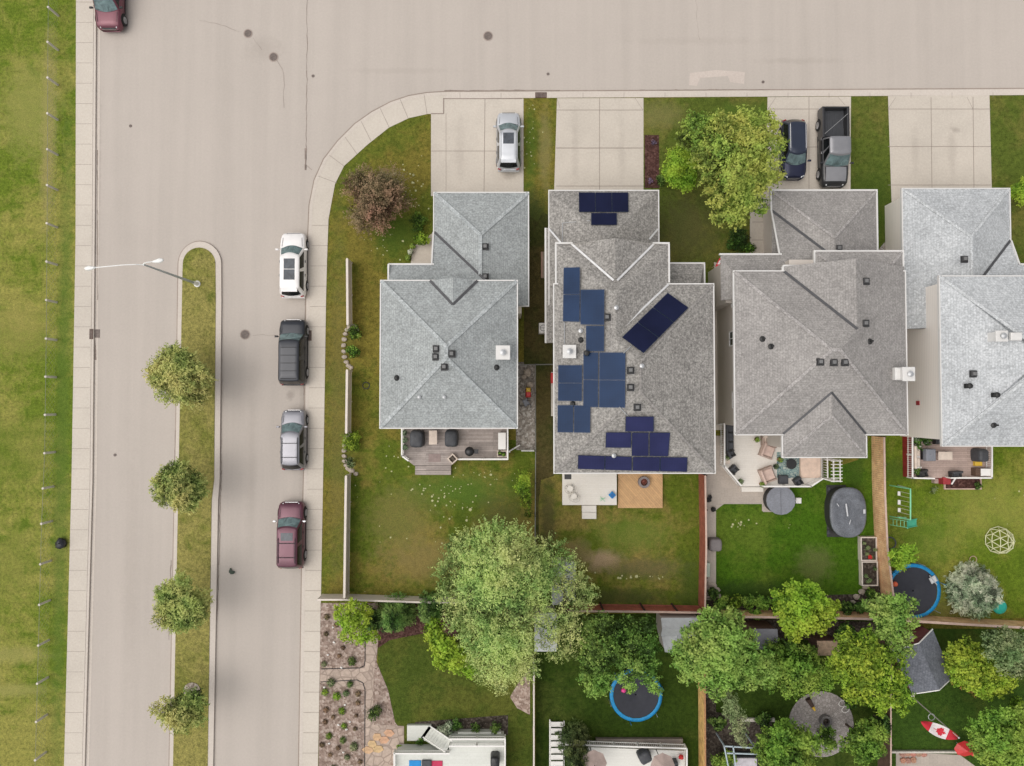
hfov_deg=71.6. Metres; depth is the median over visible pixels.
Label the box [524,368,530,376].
garden boulder
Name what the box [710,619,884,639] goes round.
planting bed
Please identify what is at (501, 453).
planter
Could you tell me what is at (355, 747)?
gravel plant
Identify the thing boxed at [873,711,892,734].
bush
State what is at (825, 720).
fire pit
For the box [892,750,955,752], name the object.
garden wall
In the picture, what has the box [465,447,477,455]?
kettle grill
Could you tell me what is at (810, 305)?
house
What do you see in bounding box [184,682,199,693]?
mulch ring
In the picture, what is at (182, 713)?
median tree
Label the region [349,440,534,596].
lawn
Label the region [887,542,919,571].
young tree
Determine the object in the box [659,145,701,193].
shrub
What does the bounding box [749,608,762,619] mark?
bush
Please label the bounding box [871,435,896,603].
fence
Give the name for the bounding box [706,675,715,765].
planting bed
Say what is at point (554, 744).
outdoor stairs
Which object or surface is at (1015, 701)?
bush
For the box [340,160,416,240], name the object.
red tree
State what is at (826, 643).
shed
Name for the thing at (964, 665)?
lime tree
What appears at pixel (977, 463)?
crate
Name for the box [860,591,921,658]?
elm tree
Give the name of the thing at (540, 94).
storm drain
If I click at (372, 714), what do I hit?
bush
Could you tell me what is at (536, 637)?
shed
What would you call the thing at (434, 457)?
door mat
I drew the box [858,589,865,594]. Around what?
edging rock
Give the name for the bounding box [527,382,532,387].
garden boulder
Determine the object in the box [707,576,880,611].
planting bed
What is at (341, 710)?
gravel plant
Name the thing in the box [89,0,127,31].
parked car
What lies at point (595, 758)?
parasol
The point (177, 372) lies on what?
median tree
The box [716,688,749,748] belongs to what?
poplar tree
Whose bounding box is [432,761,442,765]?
red towel
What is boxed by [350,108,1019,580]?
fallen blossoms
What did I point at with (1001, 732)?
garden tree
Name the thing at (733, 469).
garden chair
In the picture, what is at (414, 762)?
blue towel
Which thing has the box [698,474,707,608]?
fence
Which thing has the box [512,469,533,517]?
shrub
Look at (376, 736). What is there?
stepping stone
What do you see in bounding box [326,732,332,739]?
gravel plant
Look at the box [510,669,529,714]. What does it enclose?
planting bed
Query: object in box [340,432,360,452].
shrub
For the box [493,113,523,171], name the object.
parked car
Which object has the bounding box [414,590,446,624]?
conifer
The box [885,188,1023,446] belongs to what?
house
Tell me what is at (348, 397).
fence
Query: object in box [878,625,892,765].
fence
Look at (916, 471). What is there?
potted plant
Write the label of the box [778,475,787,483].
ottoman
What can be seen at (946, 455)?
table
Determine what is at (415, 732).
platform
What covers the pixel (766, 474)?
armchair
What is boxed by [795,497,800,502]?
step stool
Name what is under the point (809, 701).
garden ornament
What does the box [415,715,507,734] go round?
planting bed
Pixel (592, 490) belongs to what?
deck
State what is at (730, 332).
window
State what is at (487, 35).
manhole cover
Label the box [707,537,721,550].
covered table
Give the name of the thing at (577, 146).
driveway
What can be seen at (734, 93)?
kerb
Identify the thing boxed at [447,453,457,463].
planter
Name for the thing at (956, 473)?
garden chair
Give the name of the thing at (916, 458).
garden bench
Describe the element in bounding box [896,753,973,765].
paver patio
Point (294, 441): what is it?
parked car
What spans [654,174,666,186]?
shrub
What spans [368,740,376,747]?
stepping stone
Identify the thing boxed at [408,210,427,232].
shrub
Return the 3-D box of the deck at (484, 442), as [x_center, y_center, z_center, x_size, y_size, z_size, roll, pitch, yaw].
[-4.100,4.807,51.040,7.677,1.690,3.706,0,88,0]
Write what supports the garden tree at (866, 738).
on the lawn at (775, 705)
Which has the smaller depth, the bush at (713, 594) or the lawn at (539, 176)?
the bush at (713, 594)
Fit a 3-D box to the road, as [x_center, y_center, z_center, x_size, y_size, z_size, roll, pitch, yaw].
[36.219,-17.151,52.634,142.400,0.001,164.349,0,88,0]
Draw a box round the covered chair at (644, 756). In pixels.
[636,748,651,764]
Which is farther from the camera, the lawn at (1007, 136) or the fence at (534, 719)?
the lawn at (1007, 136)
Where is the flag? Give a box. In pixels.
[921,721,957,739]
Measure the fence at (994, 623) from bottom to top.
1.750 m
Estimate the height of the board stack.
0.320 m
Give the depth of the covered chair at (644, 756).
49.49 m
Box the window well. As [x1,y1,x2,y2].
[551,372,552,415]
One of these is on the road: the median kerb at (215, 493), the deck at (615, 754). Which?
the median kerb at (215, 493)
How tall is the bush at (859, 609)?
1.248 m
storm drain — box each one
[89,329,92,338]
[308,330,311,340]
[535,92,546,97]
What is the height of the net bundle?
0.230 m
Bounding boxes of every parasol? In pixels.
[583,747,606,765]
[651,749,674,765]
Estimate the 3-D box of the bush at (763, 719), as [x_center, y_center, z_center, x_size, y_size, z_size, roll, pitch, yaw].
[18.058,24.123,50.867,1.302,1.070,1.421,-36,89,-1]
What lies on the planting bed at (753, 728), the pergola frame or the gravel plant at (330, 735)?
the pergola frame
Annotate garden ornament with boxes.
[805,697,815,710]
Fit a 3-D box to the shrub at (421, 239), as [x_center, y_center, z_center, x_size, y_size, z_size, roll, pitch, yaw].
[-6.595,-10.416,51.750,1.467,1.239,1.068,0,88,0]
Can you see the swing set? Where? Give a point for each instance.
(911, 523)
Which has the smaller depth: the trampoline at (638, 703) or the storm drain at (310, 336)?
the trampoline at (638, 703)
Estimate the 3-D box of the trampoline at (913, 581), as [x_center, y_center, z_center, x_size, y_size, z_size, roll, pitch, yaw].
[28.756,14.898,50.876,3.900,1.450,3.962,0,88,0]
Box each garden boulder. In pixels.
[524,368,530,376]
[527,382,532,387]
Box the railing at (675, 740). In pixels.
[596,737,682,745]
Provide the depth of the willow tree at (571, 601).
46.69 m
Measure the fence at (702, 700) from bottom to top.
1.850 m
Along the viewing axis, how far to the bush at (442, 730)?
50.79 m
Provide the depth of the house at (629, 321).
45.71 m
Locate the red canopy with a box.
[954,741,972,755]
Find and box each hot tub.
[730,751,756,765]
[763,487,795,514]
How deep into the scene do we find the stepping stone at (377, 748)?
51.23 m
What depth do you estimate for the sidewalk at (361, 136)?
52.02 m
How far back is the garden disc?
51.01 m
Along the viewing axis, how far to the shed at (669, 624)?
49.26 m
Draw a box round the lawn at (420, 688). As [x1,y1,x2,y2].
[378,602,534,765]
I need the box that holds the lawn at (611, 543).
[536,475,703,611]
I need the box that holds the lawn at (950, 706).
[892,628,1023,765]
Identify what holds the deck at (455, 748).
on the lawn at (420, 688)
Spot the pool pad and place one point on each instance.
(832, 534)
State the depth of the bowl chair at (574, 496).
50.74 m
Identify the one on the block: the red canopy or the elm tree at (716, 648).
the elm tree at (716, 648)
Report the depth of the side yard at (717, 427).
52.02 m
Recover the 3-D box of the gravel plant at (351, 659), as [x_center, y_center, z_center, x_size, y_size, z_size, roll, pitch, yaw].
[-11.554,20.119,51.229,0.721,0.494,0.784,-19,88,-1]
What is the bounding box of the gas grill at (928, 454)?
[921,449,935,460]
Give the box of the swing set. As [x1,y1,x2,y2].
[889,485,916,528]
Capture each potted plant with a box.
[910,437,923,445]
[913,468,920,474]
[922,438,932,445]
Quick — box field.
[0,0,75,765]
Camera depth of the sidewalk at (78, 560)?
51.98 m
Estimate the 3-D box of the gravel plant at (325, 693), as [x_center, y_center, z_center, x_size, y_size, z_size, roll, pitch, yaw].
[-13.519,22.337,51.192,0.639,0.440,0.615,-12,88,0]
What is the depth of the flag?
46.84 m
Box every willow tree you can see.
[427,515,566,696]
[533,531,601,664]
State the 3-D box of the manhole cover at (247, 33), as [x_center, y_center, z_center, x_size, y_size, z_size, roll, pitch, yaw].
[-19.662,-26.030,52.864,0.680,0.027,0.673,0,88,0]
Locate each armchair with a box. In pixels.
[757,465,777,484]
[758,442,776,459]
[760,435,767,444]
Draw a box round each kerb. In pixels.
[82,9,96,765]
[169,242,221,765]
[299,92,443,765]
[444,89,1023,97]
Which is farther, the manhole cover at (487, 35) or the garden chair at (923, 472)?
the manhole cover at (487, 35)
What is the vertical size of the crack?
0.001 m
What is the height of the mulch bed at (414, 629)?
0.001 m
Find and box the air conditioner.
[539,323,544,333]
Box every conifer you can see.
[363,609,382,632]
[375,591,417,633]
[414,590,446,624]
[554,718,591,765]
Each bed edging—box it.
[322,680,364,765]
[325,661,364,668]
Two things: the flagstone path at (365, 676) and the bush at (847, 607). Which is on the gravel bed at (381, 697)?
the flagstone path at (365, 676)
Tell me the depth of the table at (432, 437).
50.51 m
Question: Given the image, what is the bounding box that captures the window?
[729,330,732,346]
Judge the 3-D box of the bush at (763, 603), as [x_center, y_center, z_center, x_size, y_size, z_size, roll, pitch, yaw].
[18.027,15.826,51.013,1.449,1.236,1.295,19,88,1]
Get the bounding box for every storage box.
[498,433,505,448]
[971,468,990,475]
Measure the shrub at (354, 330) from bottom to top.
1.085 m
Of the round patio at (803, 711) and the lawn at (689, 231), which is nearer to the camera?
the round patio at (803, 711)
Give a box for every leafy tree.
[575,610,630,698]
[613,612,663,696]
[980,624,1023,679]
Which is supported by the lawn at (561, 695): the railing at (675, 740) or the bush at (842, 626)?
the railing at (675, 740)
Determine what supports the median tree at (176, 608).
on the median lawn at (197, 426)
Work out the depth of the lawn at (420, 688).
51.40 m
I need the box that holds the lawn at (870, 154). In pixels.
[851,96,891,247]
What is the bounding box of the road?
[86,0,1023,765]
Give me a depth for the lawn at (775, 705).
51.37 m
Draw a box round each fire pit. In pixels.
[638,476,649,487]
[819,714,831,727]
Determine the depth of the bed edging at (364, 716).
51.29 m
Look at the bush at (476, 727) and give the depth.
50.66 m
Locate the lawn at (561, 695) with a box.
[536,614,698,765]
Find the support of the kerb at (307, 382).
on the sidewalk at (361, 136)
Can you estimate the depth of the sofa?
50.63 m
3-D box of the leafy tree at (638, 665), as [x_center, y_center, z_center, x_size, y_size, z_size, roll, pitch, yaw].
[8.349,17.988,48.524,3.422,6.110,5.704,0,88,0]
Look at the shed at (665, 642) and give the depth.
49.43 m
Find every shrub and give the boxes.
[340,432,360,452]
[343,457,355,467]
[345,345,360,358]
[346,324,361,340]
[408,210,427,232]
[411,232,430,245]
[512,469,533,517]
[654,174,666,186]
[726,223,749,252]
[741,242,756,252]
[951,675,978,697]
[975,482,982,489]
[1010,176,1023,207]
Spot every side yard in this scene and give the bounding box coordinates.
[516,362,534,449]
[714,262,722,429]
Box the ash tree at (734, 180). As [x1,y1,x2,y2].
[674,104,790,231]
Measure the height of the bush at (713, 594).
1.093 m
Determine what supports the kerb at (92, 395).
on the sidewalk at (78, 560)
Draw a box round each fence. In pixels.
[34,0,58,765]
[317,594,454,603]
[343,473,351,597]
[345,369,352,433]
[346,258,352,326]
[518,364,552,365]
[533,654,534,765]
[534,363,535,535]
[560,602,706,613]
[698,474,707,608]
[698,614,706,765]
[711,610,1023,628]
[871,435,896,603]
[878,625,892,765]
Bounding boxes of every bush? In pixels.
[366,704,381,721]
[415,738,423,745]
[436,720,453,736]
[452,717,462,731]
[470,722,480,732]
[490,720,501,734]
[707,587,719,599]
[707,715,726,731]
[709,748,737,765]
[713,594,730,611]
[728,594,741,610]
[740,594,757,611]
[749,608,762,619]
[754,711,771,729]
[756,592,773,610]
[771,601,778,612]
[816,724,837,754]
[834,621,855,639]
[840,600,856,614]
[844,699,857,709]
[853,598,868,613]
[864,587,877,599]
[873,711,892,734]
[1008,695,1023,709]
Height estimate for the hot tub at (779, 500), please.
0.900 m
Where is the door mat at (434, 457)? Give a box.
[429,454,440,461]
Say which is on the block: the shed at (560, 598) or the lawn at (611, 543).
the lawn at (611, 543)
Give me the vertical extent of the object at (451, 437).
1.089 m
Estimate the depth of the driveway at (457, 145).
52.50 m
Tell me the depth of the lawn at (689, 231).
52.41 m
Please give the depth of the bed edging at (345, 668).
51.39 m
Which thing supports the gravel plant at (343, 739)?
on the gravel bed at (381, 697)
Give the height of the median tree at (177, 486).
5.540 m
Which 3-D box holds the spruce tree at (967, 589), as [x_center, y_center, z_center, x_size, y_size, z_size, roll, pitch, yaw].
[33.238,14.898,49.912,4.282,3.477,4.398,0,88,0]
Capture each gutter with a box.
[86,27,99,765]
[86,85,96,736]
[168,241,221,765]
[298,91,443,765]
[444,88,1023,91]
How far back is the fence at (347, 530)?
50.55 m
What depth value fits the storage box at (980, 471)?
50.50 m
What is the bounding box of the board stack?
[541,252,544,277]
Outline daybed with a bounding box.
[799,458,820,477]
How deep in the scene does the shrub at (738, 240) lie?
51.46 m
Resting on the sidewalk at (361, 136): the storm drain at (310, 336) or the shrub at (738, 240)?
the storm drain at (310, 336)
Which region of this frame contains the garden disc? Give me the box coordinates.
[993,602,1006,613]
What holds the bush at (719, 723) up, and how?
on the planting bed at (710, 731)
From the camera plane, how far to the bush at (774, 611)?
50.64 m
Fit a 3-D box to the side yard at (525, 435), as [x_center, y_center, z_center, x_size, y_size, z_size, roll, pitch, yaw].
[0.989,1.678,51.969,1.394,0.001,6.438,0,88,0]
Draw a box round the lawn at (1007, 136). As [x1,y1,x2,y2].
[990,95,1023,262]
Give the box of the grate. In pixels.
[95,329,99,337]
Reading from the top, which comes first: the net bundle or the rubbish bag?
the rubbish bag
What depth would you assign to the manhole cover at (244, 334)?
52.23 m
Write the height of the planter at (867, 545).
0.756 m
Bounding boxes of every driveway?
[431,99,522,195]
[554,98,642,189]
[750,97,850,252]
[888,95,991,201]
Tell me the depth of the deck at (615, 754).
50.27 m
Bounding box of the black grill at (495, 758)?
[490,751,499,765]
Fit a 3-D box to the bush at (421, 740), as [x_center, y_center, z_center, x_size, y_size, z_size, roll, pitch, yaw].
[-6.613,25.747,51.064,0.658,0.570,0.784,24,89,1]
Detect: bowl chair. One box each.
[564,483,576,493]
[568,491,579,502]
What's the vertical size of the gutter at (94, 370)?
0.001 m
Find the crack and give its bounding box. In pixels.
[94,0,769,613]
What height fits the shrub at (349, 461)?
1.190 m
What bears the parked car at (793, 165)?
on the driveway at (806, 109)
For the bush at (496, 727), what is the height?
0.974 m
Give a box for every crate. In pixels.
[422,760,430,765]
[973,461,981,465]
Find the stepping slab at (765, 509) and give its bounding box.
[763,487,770,511]
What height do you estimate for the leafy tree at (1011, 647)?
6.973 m
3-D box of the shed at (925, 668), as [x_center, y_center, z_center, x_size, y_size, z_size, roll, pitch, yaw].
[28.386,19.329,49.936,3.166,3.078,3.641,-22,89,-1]
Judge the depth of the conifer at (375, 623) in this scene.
50.25 m
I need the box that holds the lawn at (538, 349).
[524,212,553,554]
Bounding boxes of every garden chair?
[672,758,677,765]
[725,449,735,458]
[728,464,739,474]
[792,476,803,485]
[916,469,927,476]
[932,439,939,443]
[948,470,962,476]
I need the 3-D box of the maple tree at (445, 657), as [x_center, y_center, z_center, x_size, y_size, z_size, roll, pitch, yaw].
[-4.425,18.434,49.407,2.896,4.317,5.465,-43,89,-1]
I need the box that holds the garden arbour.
[822,458,842,481]
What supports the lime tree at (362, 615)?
on the gravel bed at (381, 697)
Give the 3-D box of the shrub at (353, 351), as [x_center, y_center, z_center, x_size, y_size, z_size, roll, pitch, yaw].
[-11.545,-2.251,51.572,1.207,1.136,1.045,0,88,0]
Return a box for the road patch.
[689,70,744,85]
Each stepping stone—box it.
[362,746,373,753]
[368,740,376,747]
[372,745,383,752]
[373,733,380,740]
[379,736,388,743]
[384,729,394,736]
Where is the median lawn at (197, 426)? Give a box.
[173,248,215,765]
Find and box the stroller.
[522,398,530,407]
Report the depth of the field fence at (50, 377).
51.31 m
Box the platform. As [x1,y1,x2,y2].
[407,724,430,740]
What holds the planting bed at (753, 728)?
on the lawn at (775, 705)
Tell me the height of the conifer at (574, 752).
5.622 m
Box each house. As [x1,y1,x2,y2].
[379,192,528,428]
[545,190,715,473]
[708,189,914,457]
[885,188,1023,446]
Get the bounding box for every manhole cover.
[240,329,249,339]
[243,29,252,37]
[269,52,277,61]
[483,31,492,40]
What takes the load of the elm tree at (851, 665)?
on the lawn at (775, 705)
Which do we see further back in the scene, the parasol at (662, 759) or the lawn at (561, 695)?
the lawn at (561, 695)
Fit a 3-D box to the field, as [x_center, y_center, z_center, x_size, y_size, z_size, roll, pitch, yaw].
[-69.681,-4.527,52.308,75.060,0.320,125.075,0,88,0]
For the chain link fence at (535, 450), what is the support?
on the lawn at (382, 562)
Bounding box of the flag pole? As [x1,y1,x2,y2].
[913,695,959,738]
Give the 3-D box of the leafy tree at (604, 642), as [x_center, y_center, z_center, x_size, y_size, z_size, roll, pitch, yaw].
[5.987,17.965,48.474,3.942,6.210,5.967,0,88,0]
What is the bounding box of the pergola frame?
[716,732,756,765]
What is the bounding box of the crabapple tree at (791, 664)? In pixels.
[757,636,838,700]
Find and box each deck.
[393,726,505,765]
[401,429,507,474]
[562,474,616,518]
[565,740,687,765]
[618,474,662,507]
[720,423,822,491]
[902,436,992,483]
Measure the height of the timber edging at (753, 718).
0.200 m
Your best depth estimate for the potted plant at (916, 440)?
50.54 m
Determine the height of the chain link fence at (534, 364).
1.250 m
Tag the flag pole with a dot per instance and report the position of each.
(933, 715)
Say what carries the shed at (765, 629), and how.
on the planting bed at (858, 625)
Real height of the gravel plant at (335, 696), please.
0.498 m
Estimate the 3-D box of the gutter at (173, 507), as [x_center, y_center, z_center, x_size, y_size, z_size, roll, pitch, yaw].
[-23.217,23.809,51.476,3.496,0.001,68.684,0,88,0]
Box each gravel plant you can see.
[321,688,328,695]
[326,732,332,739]
[327,678,334,687]
[332,692,342,700]
[338,707,345,715]
[339,735,346,744]
[346,680,352,687]
[347,657,355,666]
[348,741,357,751]
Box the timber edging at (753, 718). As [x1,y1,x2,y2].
[741,717,774,721]
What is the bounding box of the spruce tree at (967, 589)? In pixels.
[943,560,1004,620]
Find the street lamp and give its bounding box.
[84,258,199,286]
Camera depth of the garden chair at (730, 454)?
50.56 m
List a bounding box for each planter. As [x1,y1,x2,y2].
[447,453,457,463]
[497,450,506,456]
[858,536,876,560]
[859,560,877,585]
[943,479,981,489]
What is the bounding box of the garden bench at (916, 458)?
[910,445,921,468]
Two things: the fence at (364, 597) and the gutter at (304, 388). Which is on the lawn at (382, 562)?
the fence at (364, 597)
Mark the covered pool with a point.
(845, 511)
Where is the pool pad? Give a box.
[826,485,845,536]
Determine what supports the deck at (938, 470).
on the lawn at (948, 532)
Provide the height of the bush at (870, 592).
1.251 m
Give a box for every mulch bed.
[378,604,461,647]
[644,135,658,187]
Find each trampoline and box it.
[609,670,663,723]
[885,562,944,617]
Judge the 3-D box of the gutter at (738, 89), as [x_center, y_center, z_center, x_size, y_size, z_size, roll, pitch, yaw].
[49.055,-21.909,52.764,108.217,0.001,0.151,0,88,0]
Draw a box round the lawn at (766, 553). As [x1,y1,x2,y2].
[706,438,875,605]
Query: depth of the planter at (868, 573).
51.24 m
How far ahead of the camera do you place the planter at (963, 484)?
51.76 m
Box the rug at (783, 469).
[777,452,798,477]
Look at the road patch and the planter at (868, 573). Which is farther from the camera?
the road patch
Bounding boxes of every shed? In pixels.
[534,606,556,651]
[551,557,575,604]
[656,613,697,635]
[657,627,682,652]
[744,620,777,649]
[808,634,839,655]
[892,622,949,693]
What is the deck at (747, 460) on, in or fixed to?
on the paver patio at (722, 487)
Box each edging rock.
[853,594,859,599]
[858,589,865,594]
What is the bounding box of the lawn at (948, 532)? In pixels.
[875,435,1023,617]
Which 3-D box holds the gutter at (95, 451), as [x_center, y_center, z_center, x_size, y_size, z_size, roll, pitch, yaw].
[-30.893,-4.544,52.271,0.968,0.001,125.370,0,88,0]
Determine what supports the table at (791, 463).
on the rug at (783, 469)
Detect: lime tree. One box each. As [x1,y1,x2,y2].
[333,596,380,646]
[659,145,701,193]
[769,577,841,642]
[941,635,1019,703]
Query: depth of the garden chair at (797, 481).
50.51 m
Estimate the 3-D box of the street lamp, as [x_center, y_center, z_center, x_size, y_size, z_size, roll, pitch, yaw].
[-24.170,-7.307,48.164,4.969,8.121,0.475,-5,88,0]
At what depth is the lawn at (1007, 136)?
52.51 m
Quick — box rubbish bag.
[55,538,66,548]
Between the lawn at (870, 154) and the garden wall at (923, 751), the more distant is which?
the lawn at (870, 154)
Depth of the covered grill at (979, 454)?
50.19 m
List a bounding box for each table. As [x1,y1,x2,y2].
[429,430,437,444]
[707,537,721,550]
[786,459,796,468]
[938,451,952,459]
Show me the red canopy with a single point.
(961, 748)
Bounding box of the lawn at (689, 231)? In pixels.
[643,97,766,282]
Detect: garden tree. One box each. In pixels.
[749,716,825,765]
[838,716,890,765]
[962,703,1023,765]
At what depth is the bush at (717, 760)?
49.59 m
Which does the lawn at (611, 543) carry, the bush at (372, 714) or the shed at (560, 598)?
the shed at (560, 598)
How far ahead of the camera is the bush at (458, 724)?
50.73 m
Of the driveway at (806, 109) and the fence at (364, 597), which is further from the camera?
the driveway at (806, 109)
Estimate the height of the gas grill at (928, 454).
0.855 m
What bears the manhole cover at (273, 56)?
on the road
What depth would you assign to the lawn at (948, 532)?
51.74 m
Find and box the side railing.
[822,458,827,479]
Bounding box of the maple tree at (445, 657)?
[421,616,480,678]
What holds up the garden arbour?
on the lawn at (766, 553)
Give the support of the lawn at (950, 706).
on the block
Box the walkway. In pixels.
[458,729,500,733]
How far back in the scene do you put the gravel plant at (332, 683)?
51.15 m
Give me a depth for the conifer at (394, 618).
49.68 m
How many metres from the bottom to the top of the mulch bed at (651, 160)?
0.001 m
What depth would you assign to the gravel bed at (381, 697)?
51.37 m
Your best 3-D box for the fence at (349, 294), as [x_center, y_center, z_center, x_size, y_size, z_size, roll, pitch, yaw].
[-11.760,-6.495,51.448,0.160,1.550,4.824,-1,88,0]
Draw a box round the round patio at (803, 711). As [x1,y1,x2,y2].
[789,691,853,756]
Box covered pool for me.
[824,487,865,537]
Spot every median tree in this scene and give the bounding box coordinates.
[140,340,218,411]
[147,686,209,734]
[148,456,210,514]
[149,568,213,634]
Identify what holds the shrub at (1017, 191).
on the lawn at (1007, 136)
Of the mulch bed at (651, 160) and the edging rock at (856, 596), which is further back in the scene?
the mulch bed at (651, 160)
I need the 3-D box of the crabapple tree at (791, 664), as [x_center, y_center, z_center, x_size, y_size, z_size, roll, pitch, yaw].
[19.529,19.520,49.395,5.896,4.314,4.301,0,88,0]
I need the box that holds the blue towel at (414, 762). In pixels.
[409,760,420,765]
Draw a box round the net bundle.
[929,575,937,584]
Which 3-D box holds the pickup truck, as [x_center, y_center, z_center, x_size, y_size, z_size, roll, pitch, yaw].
[23.434,-17.241,51.545,2.440,1.898,5.870,0,88,0]
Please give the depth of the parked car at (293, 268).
51.05 m
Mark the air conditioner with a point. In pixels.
(541, 328)
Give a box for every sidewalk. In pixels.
[64,0,93,765]
[302,95,443,765]
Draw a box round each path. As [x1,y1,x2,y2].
[320,638,403,765]
[411,234,431,262]
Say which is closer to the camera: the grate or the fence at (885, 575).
the fence at (885, 575)
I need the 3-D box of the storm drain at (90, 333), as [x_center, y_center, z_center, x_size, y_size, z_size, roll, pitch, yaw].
[-30.880,-3.595,52.115,0.280,0.064,0.750,0,88,0]
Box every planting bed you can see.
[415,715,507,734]
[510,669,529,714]
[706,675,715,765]
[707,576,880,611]
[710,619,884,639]
[716,712,771,765]
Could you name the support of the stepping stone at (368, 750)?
on the flagstone path at (365, 676)
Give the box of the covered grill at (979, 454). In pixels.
[970,448,988,461]
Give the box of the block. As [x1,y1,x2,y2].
[318,96,1023,765]
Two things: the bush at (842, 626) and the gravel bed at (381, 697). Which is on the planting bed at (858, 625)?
the bush at (842, 626)
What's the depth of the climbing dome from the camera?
51.08 m
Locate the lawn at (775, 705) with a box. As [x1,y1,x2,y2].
[716,618,877,765]
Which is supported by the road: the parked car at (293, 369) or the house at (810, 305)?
the parked car at (293, 369)
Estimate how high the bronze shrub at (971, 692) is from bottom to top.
1.307 m
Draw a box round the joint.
[65,42,990,712]
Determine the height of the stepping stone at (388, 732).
0.050 m
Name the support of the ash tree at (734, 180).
on the lawn at (689, 231)
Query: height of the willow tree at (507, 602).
8.879 m
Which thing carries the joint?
on the sidewalk at (361, 136)
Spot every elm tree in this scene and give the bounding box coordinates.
[668,605,781,702]
[824,623,916,718]
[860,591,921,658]
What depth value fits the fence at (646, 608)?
50.45 m
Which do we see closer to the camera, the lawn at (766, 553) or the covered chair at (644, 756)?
the covered chair at (644, 756)
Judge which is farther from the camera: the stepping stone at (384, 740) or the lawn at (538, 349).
the lawn at (538, 349)
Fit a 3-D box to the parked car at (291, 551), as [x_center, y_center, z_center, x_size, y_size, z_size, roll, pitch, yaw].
[-15.898,10.956,50.919,2.360,1.843,4.760,0,88,0]
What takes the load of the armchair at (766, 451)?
on the deck at (747, 460)
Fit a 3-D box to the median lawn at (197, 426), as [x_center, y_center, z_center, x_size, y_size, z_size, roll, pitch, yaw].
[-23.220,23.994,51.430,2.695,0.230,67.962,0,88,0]
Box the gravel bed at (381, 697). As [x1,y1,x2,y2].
[319,603,396,765]
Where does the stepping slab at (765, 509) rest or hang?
on the paver patio at (722, 487)
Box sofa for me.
[723,425,733,450]
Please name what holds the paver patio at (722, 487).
on the lawn at (766, 553)
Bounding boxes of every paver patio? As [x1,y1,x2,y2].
[706,436,789,599]
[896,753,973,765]
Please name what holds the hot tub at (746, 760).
on the planting bed at (753, 728)
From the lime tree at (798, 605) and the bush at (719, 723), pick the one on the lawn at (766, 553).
the lime tree at (798, 605)
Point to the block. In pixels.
(406, 142)
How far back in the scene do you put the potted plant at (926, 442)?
50.56 m
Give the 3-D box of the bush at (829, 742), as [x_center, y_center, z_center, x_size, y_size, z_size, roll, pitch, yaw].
[22.092,24.969,50.350,1.851,2.050,1.819,44,89,1]
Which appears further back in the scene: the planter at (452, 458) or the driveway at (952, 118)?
the driveway at (952, 118)
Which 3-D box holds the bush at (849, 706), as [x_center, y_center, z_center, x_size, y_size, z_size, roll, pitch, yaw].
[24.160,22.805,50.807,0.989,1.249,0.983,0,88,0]
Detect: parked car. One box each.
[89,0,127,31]
[273,501,307,568]
[275,233,308,297]
[275,320,308,385]
[276,410,308,469]
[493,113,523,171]
[778,119,810,179]
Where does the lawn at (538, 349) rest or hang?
on the block
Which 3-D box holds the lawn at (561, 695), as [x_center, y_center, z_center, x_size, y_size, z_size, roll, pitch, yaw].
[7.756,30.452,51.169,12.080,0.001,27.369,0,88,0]
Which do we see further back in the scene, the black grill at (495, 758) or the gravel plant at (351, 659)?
the gravel plant at (351, 659)
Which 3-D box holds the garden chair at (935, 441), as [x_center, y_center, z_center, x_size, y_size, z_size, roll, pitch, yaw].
[30.469,4.132,50.719,0.500,0.730,0.510,0,88,0]
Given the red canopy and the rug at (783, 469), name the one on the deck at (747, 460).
the rug at (783, 469)
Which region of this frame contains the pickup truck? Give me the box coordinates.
[815,106,853,187]
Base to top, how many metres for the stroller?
0.809 m
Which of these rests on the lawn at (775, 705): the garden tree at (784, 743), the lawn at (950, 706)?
the garden tree at (784, 743)
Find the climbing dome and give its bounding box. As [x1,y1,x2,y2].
[985,526,1014,553]
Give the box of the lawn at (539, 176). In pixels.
[524,99,556,221]
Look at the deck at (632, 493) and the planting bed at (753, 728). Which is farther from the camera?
the deck at (632, 493)
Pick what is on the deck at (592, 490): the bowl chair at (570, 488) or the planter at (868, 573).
the bowl chair at (570, 488)
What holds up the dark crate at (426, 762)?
on the deck at (455, 748)
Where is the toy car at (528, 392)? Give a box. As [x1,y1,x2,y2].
[525,388,530,396]
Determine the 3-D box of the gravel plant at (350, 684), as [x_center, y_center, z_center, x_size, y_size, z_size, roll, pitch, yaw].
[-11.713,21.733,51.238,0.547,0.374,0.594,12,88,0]
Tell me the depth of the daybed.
50.70 m
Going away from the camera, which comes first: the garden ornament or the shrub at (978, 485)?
the garden ornament
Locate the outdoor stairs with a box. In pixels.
[549,719,563,765]
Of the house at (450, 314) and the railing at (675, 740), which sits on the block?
the house at (450, 314)
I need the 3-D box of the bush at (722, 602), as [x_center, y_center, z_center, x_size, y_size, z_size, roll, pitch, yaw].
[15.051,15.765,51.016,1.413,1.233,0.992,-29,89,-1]
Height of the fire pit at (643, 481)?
0.370 m
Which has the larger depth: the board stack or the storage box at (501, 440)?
the board stack
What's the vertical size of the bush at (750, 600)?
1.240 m
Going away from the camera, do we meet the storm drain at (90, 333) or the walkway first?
the walkway
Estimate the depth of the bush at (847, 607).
50.63 m

